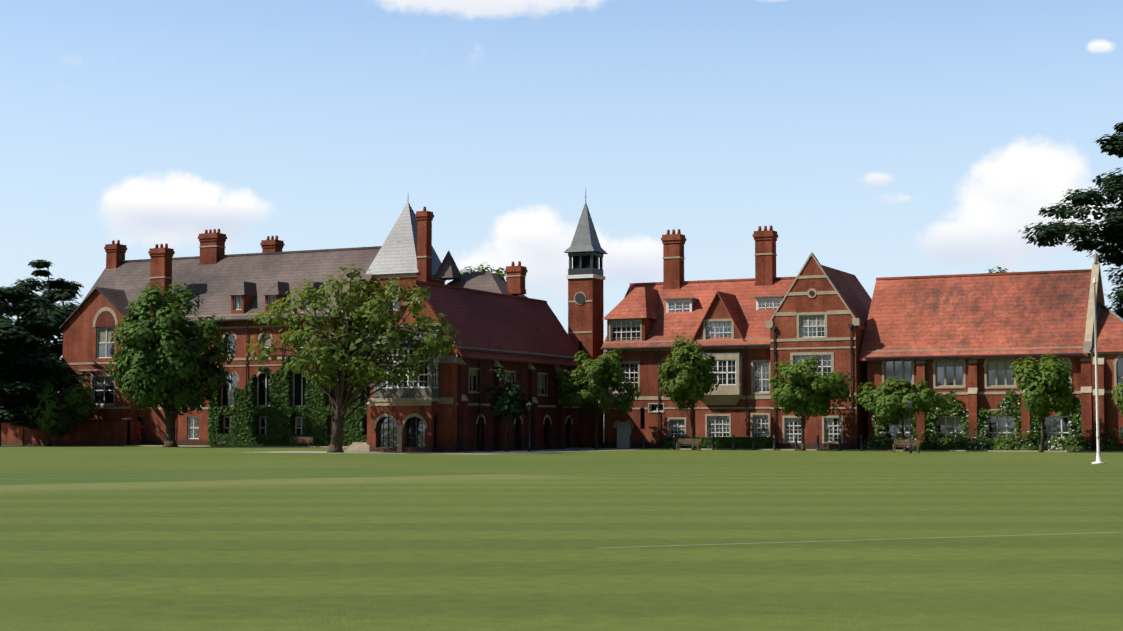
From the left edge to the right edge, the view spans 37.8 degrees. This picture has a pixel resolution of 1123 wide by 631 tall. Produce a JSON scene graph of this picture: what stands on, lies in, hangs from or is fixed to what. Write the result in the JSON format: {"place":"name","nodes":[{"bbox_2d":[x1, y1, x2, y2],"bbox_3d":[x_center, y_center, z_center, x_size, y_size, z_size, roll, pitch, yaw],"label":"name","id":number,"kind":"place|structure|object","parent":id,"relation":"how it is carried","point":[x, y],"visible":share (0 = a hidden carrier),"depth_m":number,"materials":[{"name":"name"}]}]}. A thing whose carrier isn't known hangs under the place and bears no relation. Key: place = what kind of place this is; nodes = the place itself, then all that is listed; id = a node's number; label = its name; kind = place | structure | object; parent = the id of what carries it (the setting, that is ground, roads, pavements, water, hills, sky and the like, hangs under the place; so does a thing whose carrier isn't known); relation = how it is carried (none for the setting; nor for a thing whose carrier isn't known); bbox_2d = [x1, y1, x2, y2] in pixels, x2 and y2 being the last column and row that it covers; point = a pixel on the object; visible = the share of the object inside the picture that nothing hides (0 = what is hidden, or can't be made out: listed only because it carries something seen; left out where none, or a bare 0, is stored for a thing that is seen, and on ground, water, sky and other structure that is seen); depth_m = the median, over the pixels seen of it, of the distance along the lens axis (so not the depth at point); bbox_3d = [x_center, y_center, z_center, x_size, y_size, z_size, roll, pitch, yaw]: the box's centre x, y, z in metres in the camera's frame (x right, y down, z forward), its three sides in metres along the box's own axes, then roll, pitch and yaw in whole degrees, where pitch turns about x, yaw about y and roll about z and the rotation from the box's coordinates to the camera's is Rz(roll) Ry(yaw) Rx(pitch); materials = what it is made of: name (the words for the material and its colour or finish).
{"place":"outdoors","nodes":[
{"label":"outdoors","id":0,"kind":"place"},
{"bbox_2d":[1,445,643,453],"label":"path","id":1,"kind":"structure","parent":0,"point":[525,451],"depth_m":117.51,"materials":[{"name":"beige gravel"}]},
{"bbox_2d":[10,375,98,445],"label":"shrubby tree","id":2,"kind":"object","parent":1,"relation":"on","point":[59,413],"visible":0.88,"depth_m":149.47,"materials":[{"name":"green plant"}]},
{"bbox_2d":[483,366,528,450],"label":"small tree","id":3,"kind":"object","parent":1,"relation":"on","point":[514,407],"visible":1,"depth_m":117.93,"materials":[{"name":"green plant"}]},
{"bbox_2d":[526,402,532,451],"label":"lamp post","id":4,"kind":"object","parent":1,"relation":"on","point":[529,406],"visible":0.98,"depth_m":117.60,"materials":[{"name":"grey metal"}]},
{"bbox_2d":[554,347,641,448],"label":"avenue tree","id":5,"kind":"object","parent":1,"relation":"on","point":[598,381],"visible":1,"depth_m":128.09,"materials":[{"name":"green plant"}]},
{"bbox_2d":[962,433,993,449],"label":"shrub","id":6,"kind":"object","parent":1,"relation":"on","point":[977,444],"visible":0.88,"depth_m":119.42,"materials":[{"name":"green plant"}]},
{"bbox_2d":[990,429,1022,449],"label":"shrub","id":7,"kind":"object","parent":1,"relation":"on","point":[1007,445],"visible":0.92,"depth_m":118.55,"materials":[{"name":"green plant"}]},
{"bbox_2d":[1014,428,1046,450],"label":"shrub","id":8,"kind":"object","parent":1,"relation":"on","point":[1029,445],"visible":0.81,"depth_m":117.94,"materials":[{"name":"green plant"}]},
{"bbox_2d":[1048,433,1076,450],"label":"shrub","id":9,"kind":"object","parent":1,"relation":"on","point":[1064,446],"visible":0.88,"depth_m":116.85,"materials":[{"name":"green plant"}]},
{"bbox_2d":[1066,430,1096,450],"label":"shrub","id":10,"kind":"object","parent":1,"relation":"on","point":[1080,445],"visible":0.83,"depth_m":116.28,"materials":[{"name":"green plant"}]},
{"bbox_2d":[0,446,1122,630],"bbox_3d":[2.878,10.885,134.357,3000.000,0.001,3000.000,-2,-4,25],"label":"ground","id":11,"kind":"structure","parent":0,"point":[132,538],"depth_m":25.47,"materials":[{"name":"green plant"}]},
{"bbox_2d":[1,286,71,420],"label":"dark tree","id":12,"kind":"object","parent":11,"relation":"on","point":[19,295],"visible":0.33,"depth_m":161.06,"materials":[{"name":"green plant"}]},
{"bbox_2d":[2,259,82,394],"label":"dark tree","id":13,"kind":"object","parent":11,"relation":"on","point":[55,347],"visible":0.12,"depth_m":173.31,"materials":[{"name":"green plant"}]},
{"bbox_2d":[0,287,103,445],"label":"dark tree","id":14,"kind":"object","parent":11,"relation":"on","point":[32,368],"visible":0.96,"depth_m":149.38,"materials":[{"name":"green plant"}]},
{"bbox_2d":[39,280,83,376],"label":"dark tree","id":15,"kind":"object","parent":11,"relation":"on","point":[76,286],"depth_m":186.50,"materials":[{"name":"green plant"}]},
{"bbox_2d":[1,418,140,445],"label":"garden wall","id":16,"kind":"structure","parent":11,"relation":"on","point":[95,432],"depth_m":153.66,"materials":[{"name":"brick"}]},
{"bbox_2d":[103,281,238,446],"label":"tree","id":17,"kind":"object","parent":11,"relation":"on","point":[171,376],"visible":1,"depth_m":141.77,"materials":[{"name":"green plant"}]},
{"bbox_2d":[59,202,527,445],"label":"building","id":18,"kind":"structure","parent":11,"relation":"on","point":[235,286],"depth_m":152.65,"materials":[{"name":"brick"}]},
{"bbox_2d":[207,354,366,445],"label":"ivy","id":19,"kind":"object","parent":18,"relation":"attached to","point":[316,411],"visible":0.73,"depth_m":147.41,"materials":[{"name":"green plant"}]},
{"bbox_2d":[290,437,312,447],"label":"bench","id":20,"kind":"object","parent":11,"relation":"on","point":[302,439],"visible":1,"depth_m":141.19,"materials":[{"name":"brown wood"}]},
{"bbox_2d":[245,263,461,452],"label":"tree","id":21,"kind":"object","parent":11,"relation":"on","point":[340,364],"visible":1,"depth_m":111.38,"materials":[{"name":"green plant"}]},
{"bbox_2d":[345,280,582,451],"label":"chapel wing","id":22,"kind":"structure","parent":11,"relation":"on","point":[433,410],"depth_m":120.64,"materials":[{"name":"red brick"}]},
{"bbox_2d":[460,262,506,282],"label":"tree","id":23,"kind":"object","parent":11,"relation":"on","point":[500,274],"visible":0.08,"depth_m":213.89,"materials":[{"name":"green plant"}]},
{"bbox_2d":[124,445,1122,451],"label":"path kerb","id":24,"kind":"structure","parent":11,"relation":"on","point":[696,449],"depth_m":124.03,"materials":[{"name":"stone"}]},
{"bbox_2d":[676,438,700,450],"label":"bench","id":25,"kind":"object","parent":11,"relation":"on","point":[696,441],"visible":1,"depth_m":120.36,"materials":[{"name":"brown wood"}]},
{"bbox_2d":[657,333,721,449],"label":"avenue tree","id":26,"kind":"object","parent":11,"relation":"on","point":[682,384],"visible":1,"depth_m":124.67,"materials":[{"name":"green plant"}]},
{"bbox_2d":[662,436,772,448],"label":"hedge","id":27,"kind":"object","parent":11,"relation":"on","point":[741,442],"visible":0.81,"depth_m":126.76,"materials":[{"name":"green plant"}]},
{"bbox_2d":[564,192,871,448],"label":"school building","id":28,"kind":"structure","parent":11,"relation":"on","point":[813,307],"depth_m":131.52,"materials":[{"name":"brick"}]},
{"bbox_2d":[630,435,862,450],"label":"bollards","id":29,"kind":"object","parent":11,"relation":"on","point":[753,442],"visible":0.9,"depth_m":124.45,"materials":[{"name":"grey metal"}]},
{"bbox_2d":[767,356,853,450],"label":"avenue tree","id":30,"kind":"object","parent":11,"relation":"on","point":[801,392],"visible":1,"depth_m":120.42,"materials":[{"name":"green plant"}]},
{"bbox_2d":[606,532,1112,547],"bbox_3d":[6.954,3.556,26.470,13.868,0.001,0.070,2,-4,-22],"label":"field marking line","id":31,"kind":"object","parent":11,"relation":"on","point":[848,540],"visible":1,"depth_m":25.42,"materials":[{"name":"white paint"}]},
{"bbox_2d":[863,434,892,449],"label":"shrub","id":32,"kind":"object","parent":11,"relation":"on","point":[878,445],"visible":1,"depth_m":122.60,"materials":[{"name":"green plant"}]},
{"bbox_2d":[854,376,950,450],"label":"avenue tree","id":33,"kind":"object","parent":11,"relation":"on","point":[888,404],"visible":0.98,"depth_m":118.19,"materials":[{"name":"green plant"}]},
{"bbox_2d":[892,439,919,452],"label":"bench","id":34,"kind":"object","parent":11,"relation":"on","point":[895,443],"visible":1,"depth_m":110.98,"materials":[{"name":"brown wood"}]},
{"bbox_2d":[907,401,912,452],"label":"lamp post","id":35,"kind":"object","parent":11,"relation":"on","point":[909,404],"visible":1,"depth_m":109.92,"materials":[{"name":"grey metal"}]},
{"bbox_2d":[912,428,942,449],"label":"shrub","id":36,"kind":"object","parent":11,"relation":"on","point":[927,445],"visible":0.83,"depth_m":120.98,"materials":[{"name":"green plant"}]},
{"bbox_2d":[940,425,970,449],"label":"shrub","id":37,"kind":"object","parent":11,"relation":"on","point":[950,445],"visible":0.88,"depth_m":120.11,"materials":[{"name":"green plant"}]},
{"bbox_2d":[859,251,1122,450],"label":"hall building","id":38,"kind":"structure","parent":11,"relation":"on","point":[1041,312],"depth_m":122.41,"materials":[{"name":"brick"}]},
{"bbox_2d":[871,388,1082,449],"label":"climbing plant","id":39,"kind":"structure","parent":38,"relation":"attached to","point":[1076,419],"depth_m":120.66,"materials":[{"name":"green plant"}]},
{"bbox_2d":[987,266,1013,272],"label":"tree","id":40,"kind":"object","parent":11,"relation":"on","point":[998,267],"depth_m":174.56,"materials":[{"name":"green plant"}]},
{"bbox_2d":[1009,354,1079,451],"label":"avenue tree","id":41,"kind":"object","parent":11,"relation":"on","point":[1049,388],"visible":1,"depth_m":113.27,"materials":[{"name":"green plant"}]},
{"bbox_2d":[1018,122,1122,318],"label":"pine tree","id":42,"kind":"object","parent":11,"relation":"on","point":[1110,233],"visible":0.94,"depth_m":156.96,"materials":[{"name":"green plant"}]},
{"bbox_2d":[1092,278,1105,463],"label":"flagpole","id":43,"kind":"object","parent":11,"relation":"on","point":[1098,458],"visible":1,"depth_m":78.00,"materials":[{"name":"white metal"}]},
{"bbox_2d":[1095,427,1122,450],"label":"shrub","id":44,"kind":"object","parent":11,"relation":"on","point":[1113,445],"visible":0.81,"depth_m":115.43,"materials":[{"name":"green plant"}]},
{"bbox_2d":[1111,382,1122,416],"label":"avenue tree","id":45,"kind":"object","parent":11,"relation":"on","point":[1118,389],"visible":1,"depth_m":111.54,"materials":[{"name":"green plant"}]},
{"bbox_2d":[0,0,1122,361],"label":"sky","id":46,"kind":"structure","parent":0,"point":[875,138],"materials":[{"name":"blue"}]},
{"bbox_2d":[141,313,1082,450],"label":"drainpipes","id":47,"kind":"object","parent":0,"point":[850,326],"visible":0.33,"depth_m":127.04,"materials":[{"name":"grey metal"}]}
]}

